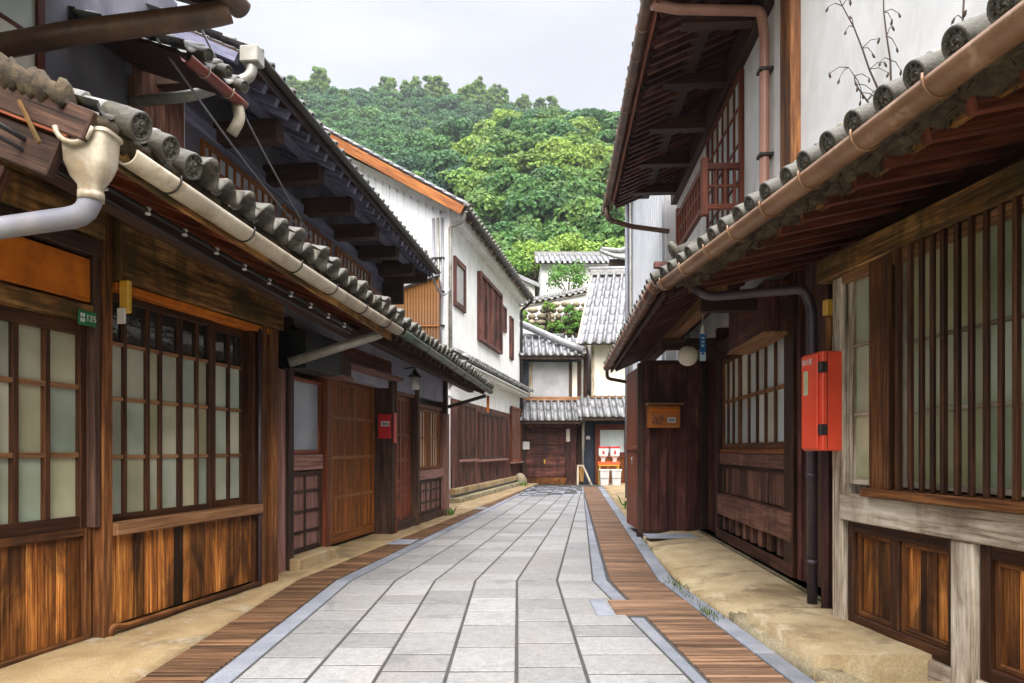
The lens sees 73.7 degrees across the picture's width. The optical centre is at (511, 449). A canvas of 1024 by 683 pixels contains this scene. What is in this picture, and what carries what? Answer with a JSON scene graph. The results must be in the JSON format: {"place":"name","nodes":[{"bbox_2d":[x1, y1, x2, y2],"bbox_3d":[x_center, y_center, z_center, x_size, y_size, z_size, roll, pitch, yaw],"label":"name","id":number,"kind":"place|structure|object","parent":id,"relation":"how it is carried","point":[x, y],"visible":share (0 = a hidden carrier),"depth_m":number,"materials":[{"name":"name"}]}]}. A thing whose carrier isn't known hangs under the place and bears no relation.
{"place":"outdoors","nodes":[
{"label":"outdoors","id":0,"kind":"place"},
{"bbox_2d":[0,483,537,682],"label":"pavement","id":1,"kind":"structure","parent":0,"point":[134,654],"depth_m":4.27,"materials":[{"name":"concrete"}]},
{"bbox_2d":[445,507,456,515],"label":"weeds","id":2,"kind":"object","parent":1,"relation":"on","point":[451,511],"visible":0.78,"depth_m":12.27,"materials":[{"name":"green plant"}]},
{"bbox_2d":[174,0,639,111],"label":"sky","id":3,"kind":"structure","parent":0,"point":[577,52],"materials":[{"name":"white"}]},
{"bbox_2d":[139,485,787,682],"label":"road bed","id":4,"kind":"object","parent":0,"point":[572,491],"visible":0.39,"depth_m":4.84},
{"bbox_2d":[233,494,690,682],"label":"paving stones","id":5,"kind":"object","parent":4,"relation":"on","point":[306,647],"visible":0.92,"depth_m":4.72,"materials":[{"name":"grey stone"}]},
{"bbox_2d":[518,486,582,496],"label":"dark paving stones","id":6,"kind":"object","parent":4,"relation":"on","point":[549,491],"visible":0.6,"depth_m":19.54,"materials":[{"name":"grey stone"}]},
{"bbox_2d":[486,216,597,484],"bbox_3d":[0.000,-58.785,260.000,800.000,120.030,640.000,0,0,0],"label":"ground","id":7,"kind":"structure","parent":0,"point":[490,218],"depth_m":28.80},
{"bbox_2d":[0,0,405,668],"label":"wooden house","id":8,"kind":"structure","parent":7,"relation":"on","point":[138,462],"depth_m":4.47,"materials":[{"name":"orange wood"}]},
{"bbox_2d":[0,0,44,69],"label":"upper window","id":9,"kind":"structure","parent":8,"relation":"in","point":[14,14],"depth_m":4.73,"materials":[{"name":"grey glass"}]},
{"bbox_2d":[0,305,86,538],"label":"sash window","id":10,"kind":"structure","parent":8,"relation":"in","point":[43,357],"depth_m":3.95,"materials":[{"name":"beige glass"}]},
{"bbox_2d":[0,528,90,668],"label":"door panel","id":11,"kind":"structure","parent":8,"relation":"in","point":[45,578],"depth_m":3.97,"materials":[{"name":"orange wood"}]},
{"bbox_2d":[78,309,95,327],"bbox_3d":[-2.583,-0.800,4.155,0.013,0.090,0.130,0,0,12],"label":"address plate","id":12,"kind":"object","parent":8,"relation":"attached to","point":[86,318],"visible":1,"depth_m":4.15,"materials":[{"name":"green metal"}]},
{"bbox_2d":[117,280,131,323],"bbox_3d":[-2.462,-0.940,4.342,0.073,0.280,0.053,0,0,12],"label":"bell box","id":13,"kind":"object","parent":8,"relation":"attached to","point":[124,309],"visible":1,"depth_m":4.33,"materials":[{"name":"yellow plastic"}]},
{"bbox_2d":[112,293,212,521],"bbox_3d":[-2.509,-0.278,4.889,0.050,1.485,1.075,0,0,12],"label":"sash window","id":14,"kind":"structure","parent":8,"relation":"in","point":[162,358],"depth_m":4.85,"materials":[{"name":"beige glass"}]},
{"bbox_2d":[0,135,350,333],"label":"power cable","id":15,"kind":"object","parent":8,"relation":"attached to","point":[21,149],"visible":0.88,"depth_m":3.87,"materials":[{"name":"black rubber"}]},
{"bbox_2d":[0,122,352,330],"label":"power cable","id":16,"kind":"object","parent":8,"relation":"attached to","point":[183,231],"visible":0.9,"depth_m":3.96,"materials":[{"name":"white paint"}]},
{"bbox_2d":[155,38,298,226],"bbox_3d":[-2.615,-2.871,6.750,0.019,0.177,3.703,0,0,-2],"label":"power cable","id":17,"kind":"object","parent":8,"relation":"attached to","point":[211,117],"visible":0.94,"depth_m":6.08,"materials":[{"name":"grey rubber"}]},
{"bbox_2d":[213,322,245,507],"bbox_3d":[-2.361,-0.278,5.650,0.050,1.485,0.465,0,0,12],"label":"sash window","id":18,"kind":"structure","parent":8,"relation":"in","point":[229,343],"depth_m":5.66,"materials":[{"name":"beige glass"}]},
{"bbox_2d":[125,3,493,572],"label":"merchant house","id":19,"kind":"structure","parent":7,"relation":"on","point":[345,473],"depth_m":8.27,"materials":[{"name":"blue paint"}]},
{"bbox_2d":[200,138,276,214],"bbox_3d":[-2.986,-2.640,7.540,0.050,0.880,1.600,0,0,7],"label":"upper window","id":20,"kind":"structure","parent":19,"relation":"in","point":[227,168],"depth_m":7.41,"materials":[{"name":"brown wood"}]},
{"bbox_2d":[200,30,311,236],"bbox_3d":[-2.485,-2.990,7.000,0.019,0.439,3.812,0,0,-4],"label":"power cable","id":21,"kind":"object","parent":19,"relation":"attached to","point":[210,47],"visible":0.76,"depth_m":6.87,"materials":[{"name":"grey rubber"}]},
{"bbox_2d":[282,204,331,256],"bbox_3d":[-2.782,-2.640,9.328,0.050,0.880,1.600,0,0,7],"label":"upper window","id":22,"kind":"structure","parent":19,"relation":"in","point":[317,238],"depth_m":9.31,"materials":[{"name":"brown wood"}]},
{"bbox_2d":[294,376,320,453],"bbox_3d":[-2.187,-0.355,7.152,0.050,0.790,0.760,0,0,10],"label":"frosted window","id":23,"kind":"structure","parent":19,"relation":"in","point":[307,392],"depth_m":7.24,"materials":[{"name":"white glass"}]},
{"bbox_2d":[331,380,373,544],"bbox_3d":[-2.109,0.140,8.600,0.040,2.000,1.920,0,0,10],"label":"lattice door","id":24,"kind":"structure","parent":19,"relation":"in","point":[352,405],"depth_m":8.78,"materials":[{"name":"brown wood"}]},
{"bbox_2d":[335,246,370,285],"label":"upper window","id":25,"kind":"structure","parent":19,"relation":"in","point":[346,260],"depth_m":11.07,"materials":[{"name":"brown wood"}]},
{"bbox_2d":[378,413,396,442],"bbox_3d":[-1.735,-0.310,9.535,0.259,0.420,0.102,0,0,-17],"label":"mailbox","id":26,"kind":"object","parent":19,"relation":"attached to","point":[384,426],"visible":1,"depth_m":9.52,"materials":[{"name":"red metal"}]},
{"bbox_2d":[397,395,400,521],"bbox_3d":[-1.713,0.160,9.919,0.040,1.920,0.465,0,0,10],"label":"lattice door","id":27,"kind":"structure","parent":19,"relation":"in","point":[398,397],"depth_m":10.10,"materials":[{"name":"brown wood"}]},
{"bbox_2d":[401,397,410,519],"bbox_3d":[-1.643,0.160,10.432,0.040,1.920,0.530,0,0,10],"label":"lattice door","id":28,"kind":"structure","parent":19,"relation":"in","point":[405,402],"depth_m":10.44,"materials":[{"name":"brown wood"}]},
{"bbox_2d":[404,367,421,389],"bbox_3d":[-1.455,-1.066,10.131,0.239,0.342,0.208,0,0,-26],"label":"wall lamp","id":29,"kind":"object","parent":19,"relation":"attached to","point":[414,375],"visible":1,"depth_m":10.09,"materials":[{"name":"glass"}]},
{"bbox_2d":[420,408,427,469],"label":"barred window","id":30,"kind":"structure","parent":19,"relation":"in","point":[423,412],"depth_m":11.31,"materials":[{"name":"beige paint"}]},
{"bbox_2d":[428,410,439,468],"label":"barred window","id":31,"kind":"structure","parent":19,"relation":"in","point":[433,416],"depth_m":11.88,"materials":[{"name":"beige paint"}]},
{"bbox_2d":[430,270,450,295],"bbox_3d":[-1.430,-3.346,13.802,0.043,0.446,2.420,0,0,3],"label":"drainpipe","id":32,"kind":"object","parent":19,"relation":"attached to","point":[438,290],"visible":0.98,"depth_m":13.35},
{"bbox_2d":[135,490,523,682],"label":"drain boards","id":33,"kind":"object","parent":7,"relation":"on","point":[201,661],"visible":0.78,"depth_m":4.70,"materials":[{"name":"brown wood"}]},
{"bbox_2d":[395,273,440,343],"bbox_3d":[-2.110,-1.309,14.890,1.119,5.018,0.520,0,0,0],"label":"annex","id":34,"kind":"object","parent":7,"relation":"on","point":[421,305],"visible":0.28,"depth_m":14.72,"materials":[{"name":"brown wood"}]},
{"bbox_2d":[322,125,533,502],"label":"white house","id":35,"kind":"structure","parent":7,"relation":"on","point":[487,295],"depth_m":16.92,"materials":[{"name":"paint"}]},
{"bbox_2d":[430,217,444,343],"bbox_3d":[-1.652,-3.275,15.159,0.320,3.751,0.098,0,0,11],"label":"conduit bundle","id":36,"kind":"object","parent":35,"relation":"attached to","point":[438,257],"visible":0.41,"depth_m":15.14,"materials":[{"name":"metal"}]},
{"bbox_2d":[453,255,465,312],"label":"upper window","id":37,"kind":"structure","parent":35,"relation":"in","point":[459,269],"depth_m":15.85,"materials":[{"name":"red wood"}]},
{"bbox_2d":[286,66,617,226],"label":"forest","id":38,"kind":"object","parent":7,"relation":"on","point":[413,125],"visible":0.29,"depth_m":195.92,"materials":[{"name":"green plant"}]},
{"bbox_2d":[205,487,816,682],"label":"kerb stones","id":39,"kind":"object","parent":7,"relation":"on","point":[237,666],"visible":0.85,"depth_m":4.88,"materials":[{"name":"grey stone"}]},
{"bbox_2d":[663,574,689,589],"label":"weeds","id":40,"kind":"object","parent":39,"relation":"on","point":[679,583],"visible":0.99,"depth_m":5.89,"materials":[{"name":"green plant"}]},
{"bbox_2d":[663,582,720,628],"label":"weeds","id":41,"kind":"object","parent":39,"relation":"on","point":[691,599],"visible":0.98,"depth_m":5.26,"materials":[{"name":"green plant"}]},
{"bbox_2d":[699,603,724,621],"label":"weeds","id":42,"kind":"object","parent":39,"relation":"on","point":[706,612],"visible":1,"depth_m":4.86,"materials":[{"name":"green plant"}]},
{"bbox_2d":[502,249,533,275],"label":"hillside tree","id":43,"kind":"object","parent":7,"relation":"on","point":[521,265],"visible":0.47,"depth_m":47.19,"materials":[{"name":"green plant"}]},
{"bbox_2d":[413,108,624,280],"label":"forest","id":44,"kind":"object","parent":7,"relation":"on","point":[538,177],"visible":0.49,"depth_m":84.44,"materials":[{"name":"green plant"}]},
{"bbox_2d":[514,473,526,482],"bbox_3d":[0.275,1.050,23.011,0.454,0.560,0.474,0,0,34],"label":"boulder","id":45,"kind":"object","parent":7,"relation":"on","point":[521,477],"visible":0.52,"depth_m":22.84,"materials":[{"name":"stone"}]},
{"bbox_2d":[519,274,540,306],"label":"house","id":46,"kind":"structure","parent":7,"relation":"on","point":[533,286],"depth_m":39.00,"materials":[{"name":"white paint"}]},
{"bbox_2d":[511,240,559,281],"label":"hillside tree","id":47,"kind":"object","parent":7,"relation":"on","point":[529,248],"visible":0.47,"depth_m":50.93,"materials":[{"name":"green plant"}]},
{"bbox_2d":[518,321,587,484],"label":"old house","id":48,"kind":"structure","parent":7,"relation":"on","point":[555,372],"depth_m":24.42,"materials":[{"name":"beige paint"}]},
{"bbox_2d":[520,286,587,318],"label":"plaster wall","id":49,"kind":"structure","parent":7,"relation":"on","point":[578,297],"depth_m":34.00,"materials":[{"name":"white paint"}]},
{"bbox_2d":[520,301,588,346],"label":"stone wall","id":50,"kind":"structure","parent":7,"relation":"on","point":[541,319],"depth_m":33.10,"materials":[{"name":"beige stone"}]},
{"bbox_2d":[541,300,555,324],"bbox_3d":[1.769,-6.632,33.022,0.662,1.193,0.592,0,0,-25],"label":"garden shrub","id":51,"kind":"object","parent":50,"relation":"on","point":[550,307],"visible":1,"depth_m":32.92,"materials":[{"name":"green plant"}]},
{"bbox_2d":[545,320,564,333],"bbox_3d":[2.085,-5.616,32.934,0.971,1.356,0.887,0,0,0],"label":"garden shrub","id":52,"kind":"object","parent":50,"relation":"on","point":[550,325],"visible":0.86,"depth_m":32.76,"materials":[{"name":"green plant"}]},
{"bbox_2d":[552,319,573,336],"bbox_3d":[2.442,-5.527,32.920,0.985,1.543,0.861,0,0,-33],"label":"garden shrub","id":53,"kind":"object","parent":50,"relation":"on","point":[560,325],"visible":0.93,"depth_m":32.79,"materials":[{"name":"green plant"}]},
{"bbox_2d":[560,304,576,337],"bbox_3d":[2.793,-6.162,32.939,1.042,1.710,1.034,0,0,0],"label":"garden shrub","id":54,"kind":"object","parent":50,"relation":"on","point":[569,308],"visible":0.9,"depth_m":32.78,"materials":[{"name":"green plant"}]},
{"bbox_2d":[568,310,579,333],"bbox_3d":[3.257,-5.960,32.979,1.181,1.590,1.274,0,0,0],"label":"garden shrub","id":55,"kind":"object","parent":50,"relation":"on","point":[573,317],"visible":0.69,"depth_m":32.72,"materials":[{"name":"green plant"}]},
{"bbox_2d":[569,311,584,346],"bbox_3d":[3.392,-5.631,32.806,1.067,2.090,1.029,0,0,-36],"label":"garden shrub","id":56,"kind":"object","parent":50,"relation":"on","point":[575,325],"visible":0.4,"depth_m":32.59,"materials":[{"name":"green plant"}]},
{"bbox_2d":[545,259,589,296],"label":"garden tree","id":57,"kind":"object","parent":7,"relation":"on","point":[567,270],"visible":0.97,"depth_m":40.29,"materials":[{"name":"green plant"}]},
{"bbox_2d":[543,232,605,250],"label":"hillside tree","id":58,"kind":"object","parent":7,"relation":"on","point":[562,242],"visible":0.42,"depth_m":54.07,"materials":[{"name":"green plant"}]},
{"bbox_2d":[534,251,615,298],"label":"storehouse","id":59,"kind":"structure","parent":7,"relation":"on","point":[546,260],"depth_m":45.00,"materials":[{"name":"white paint"}]},
{"bbox_2d":[576,465,592,484],"bbox_3d":[2.480,0.873,23.400,0.550,0.726,0.449,0,0,0],"label":"sandwich board","id":60,"kind":"object","parent":7,"relation":"on","point":[580,474],"visible":0.86,"depth_m":23.34,"materials":[{"name":"white wood"}]},
{"bbox_2d":[576,266,624,483],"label":"storehouse","id":61,"kind":"structure","parent":7,"relation":"on","point":[601,410],"depth_m":24.50,"materials":[{"name":"white paint"}]},
{"bbox_2d":[597,427,624,454],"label":"window","id":62,"kind":"structure","parent":61,"relation":"in","point":[606,436],"depth_m":24.45,"materials":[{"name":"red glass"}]},
{"bbox_2d":[597,455,624,483],"bbox_3d":[3.585,0.692,24.450,1.070,1.015,0.100,0,0,0],"label":"door","id":63,"kind":"structure","parent":61,"relation":"in","point":[621,458],"depth_m":24.45,"materials":[{"name":"red paint"}]},
{"bbox_2d":[599,247,624,265],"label":"roof","id":64,"kind":"structure","parent":7,"relation":"on","point":[618,254],"depth_m":40.23,"materials":[{"name":"white paint"}]},
{"bbox_2d":[605,236,624,247],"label":"hillside tree","id":65,"kind":"object","parent":7,"relation":"on","point":[616,241],"visible":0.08,"depth_m":53.44,"materials":[{"name":"green plant"}]},
{"bbox_2d":[625,195,676,497],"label":"white house","id":66,"kind":"structure","parent":7,"relation":"on","point":[645,251],"depth_m":14.22,"materials":[{"name":"paint"}]},
{"bbox_2d":[625,360,708,538],"bbox_3d":[2.172,-0.010,9.796,0.997,2.420,1.083,0,0,0],"label":"plank enclosure","id":67,"kind":"object","parent":7,"relation":"on","point":[668,479],"visible":0.88,"depth_m":9.30,"materials":[{"name":"brown wood"}]},
{"bbox_2d":[645,403,683,427],"bbox_3d":[2.045,-0.465,9.190,0.480,0.330,0.220,0,0,0],"label":"mailbox","id":68,"kind":"object","parent":67,"relation":"attached to","point":[663,415],"visible":1,"depth_m":9.13,"materials":[{"name":"brown wood"}]},
{"bbox_2d":[583,487,791,682],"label":"drain boards","id":69,"kind":"object","parent":7,"relation":"on","point":[712,652],"visible":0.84,"depth_m":4.93,"materials":[{"name":"brown wood"}]},
{"bbox_2d":[601,0,820,601],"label":"townhouse","id":70,"kind":"structure","parent":7,"relation":"on","point":[708,132],"depth_m":7.20,"materials":[{"name":"brown wood"}]},
{"bbox_2d":[677,330,697,365],"bbox_3d":[2.112,-1.304,8.200,0.244,0.592,0.244,0,0,0],"label":"globe lamp","id":71,"kind":"object","parent":70,"relation":"attached to","point":[687,354],"visible":0.96,"depth_m":8.12,"materials":[{"name":"white glass"}]},
{"bbox_2d":[700,315,705,360],"bbox_3d":[1.950,-1.225,6.980,0.048,0.630,0.048,0,0,-41],"label":"hanging sign","id":72,"kind":"object","parent":70,"relation":"hanging from","point":[702,345],"visible":0.91,"depth_m":6.98,"materials":[{"name":"blue paint"}]},
{"bbox_2d":[706,68,743,232],"bbox_3d":[2.538,-3.350,8.206,0.050,1.540,1.680,0,0,4],"label":"upper window","id":73,"kind":"structure","parent":70,"relation":"in","point":[725,139],"depth_m":7.93,"materials":[{"name":"red paint"}]},
{"bbox_2d":[722,338,783,448],"bbox_3d":[2.518,-0.557,7.150,0.050,1.085,2.430,0,0,4],"label":"lattice window","id":74,"kind":"structure","parent":70,"relation":"in","point":[753,384],"depth_m":7.08,"materials":[{"name":"brown glass"}]},
{"bbox_2d":[729,611,865,682],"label":"rough kerb","id":75,"kind":"structure","parent":7,"relation":"on","point":[775,645],"depth_m":3.86,"materials":[{"name":"beige stone"}]},
{"bbox_2d":[656,0,1023,682],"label":"wooden house","id":76,"kind":"structure","parent":7,"relation":"on","point":[910,292],"depth_m":3.60,"materials":[{"name":"brown wood"}]},
{"bbox_2d":[802,337,841,464],"bbox_3d":[2.051,-0.325,4.483,0.204,0.850,0.252,0,0,-6],"label":"extinguisher box","id":77,"kind":"object","parent":76,"relation":"attached to","point":[821,400],"visible":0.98,"depth_m":4.37,"materials":[{"name":"orange paint"}]},
{"bbox_2d":[803,371,807,395],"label":"window","id":78,"kind":"structure","parent":77,"relation":"in","point":[805,374],"depth_m":4.53,"materials":[{"name":"beige glass"}]},
{"bbox_2d":[802,353,817,448],"bbox_3d":[1.959,-0.315,4.491,0.013,0.620,0.193,0,0,-6],"label":"door","id":79,"kind":"structure","parent":77,"relation":"in","point":[809,402],"depth_m":4.47,"materials":[{"name":"orange paint"}]},
{"bbox_2d":[675,47,1023,293],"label":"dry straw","id":80,"kind":"object","parent":76,"relation":"attached to","point":[911,138],"visible":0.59,"depth_m":3.29,"materials":[{"name":"ceramic"}]},
{"bbox_2d":[828,67,873,105],"bbox_3d":[1.508,-1.573,2.999,0.210,0.231,0.083,0,0,-11],"label":"dead stalk","id":81,"kind":"object","parent":76,"relation":"on","point":[857,89],"visible":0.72,"depth_m":3.00,"materials":[{"name":"grey plant"}]},
{"bbox_2d":[825,0,888,88],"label":"dead stalk","id":82,"kind":"object","parent":76,"relation":"on","point":[863,47],"visible":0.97,"depth_m":2.95,"materials":[{"name":"plant"}]},
{"bbox_2d":[849,276,868,484],"bbox_3d":[2.181,-0.448,4.216,0.050,1.325,0.259,0,0,-6],"label":"narrow window","id":83,"kind":"structure","parent":76,"relation":"in","point":[858,290],"depth_m":4.28,"materials":[{"name":"beige glass"}]},
{"bbox_2d":[878,0,901,80],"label":"dead stalk","id":84,"kind":"object","parent":76,"relation":"on","point":[897,50],"visible":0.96,"depth_m":2.92,"materials":[{"name":"grey plant"}]},
{"bbox_2d":[951,0,966,24],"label":"dead stalk","id":85,"kind":"object","parent":76,"relation":"on","point":[964,13],"visible":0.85,"depth_m":2.64,"materials":[{"name":"grey plant"}]},
{"bbox_2d":[903,213,1023,496],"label":"barred window","id":86,"kind":"structure","parent":76,"relation":"in","point":[1008,223],"depth_m":3.47,"materials":[{"name":"brown wood"}]},
{"bbox_2d":[602,483,636,530],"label":"pavement","id":87,"kind":"structure","parent":0,"point":[613,491],"depth_m":18.51,"materials":[{"name":"concrete"}]},
{"bbox_2d":[598,469,609,484],"bbox_3d":[3.100,0.930,23.000,0.360,0.560,0.360,0,0,0],"label":"planter box","id":88,"kind":"object","parent":87,"relation":"on","point":[603,476],"visible":0.95,"depth_m":22.85,"materials":[{"name":"white paint"}]},
{"bbox_2d":[597,462,619,484],"bbox_3d":[3.280,0.800,23.300,0.740,0.800,0.420,0,0,0],"label":"display stand","id":89,"kind":"object","parent":87,"relation":"on","point":[616,464],"visible":0.71,"depth_m":23.09,"materials":[{"name":"orange wood"}]},
{"bbox_2d":[597,446,608,461],"bbox_3d":[3.100,0.140,23.280,0.340,0.520,0.340,0,0,0],"label":"paper lantern","id":90,"kind":"object","parent":89,"relation":"on","point":[602,452],"visible":1,"depth_m":23.13,"materials":[{"name":"white paper"}]},
{"bbox_2d":[609,446,619,461],"bbox_3d":[3.490,0.140,23.280,0.340,0.520,0.340,0,0,0],"label":"paper lantern","id":91,"kind":"object","parent":89,"relation":"on","point":[614,453],"visible":0.96,"depth_m":23.13,"materials":[{"name":"white paper"}]},
{"bbox_2d":[610,469,621,484],"bbox_3d":[3.500,0.930,23.000,0.360,0.560,0.360,0,0,0],"label":"planter box","id":92,"kind":"object","parent":87,"relation":"on","point":[615,476],"visible":0.92,"depth_m":22.85,"materials":[{"name":"white paint"}]},
{"bbox_2d":[617,495,626,508],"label":"weeds","id":93,"kind":"object","parent":87,"relation":"on","point":[625,504],"visible":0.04,"depth_m":13.63,"materials":[{"name":"green plant"}]},
{"bbox_2d":[643,530,820,618],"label":"pavement","id":94,"kind":"structure","parent":0,"point":[718,577],"depth_m":6.00,"materials":[{"name":"yellow concrete"}]},
{"bbox_2d":[643,533,697,538],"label":"stepping slab","id":95,"kind":"structure","parent":94,"relation":"on","point":[666,535],"depth_m":8.76,"materials":[{"name":"grey stone"}]},
{"bbox_2d":[746,608,932,681],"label":"pavement","id":96,"kind":"structure","parent":0,"point":[821,638],"depth_m":3.79,"materials":[{"name":"beige stone"}]},
{"bbox_2d":[816,681,944,682],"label":"pavement","id":97,"kind":"structure","parent":0,"point":[898,682],"depth_m":3.49,"materials":[{"name":"concrete"}]}
]}

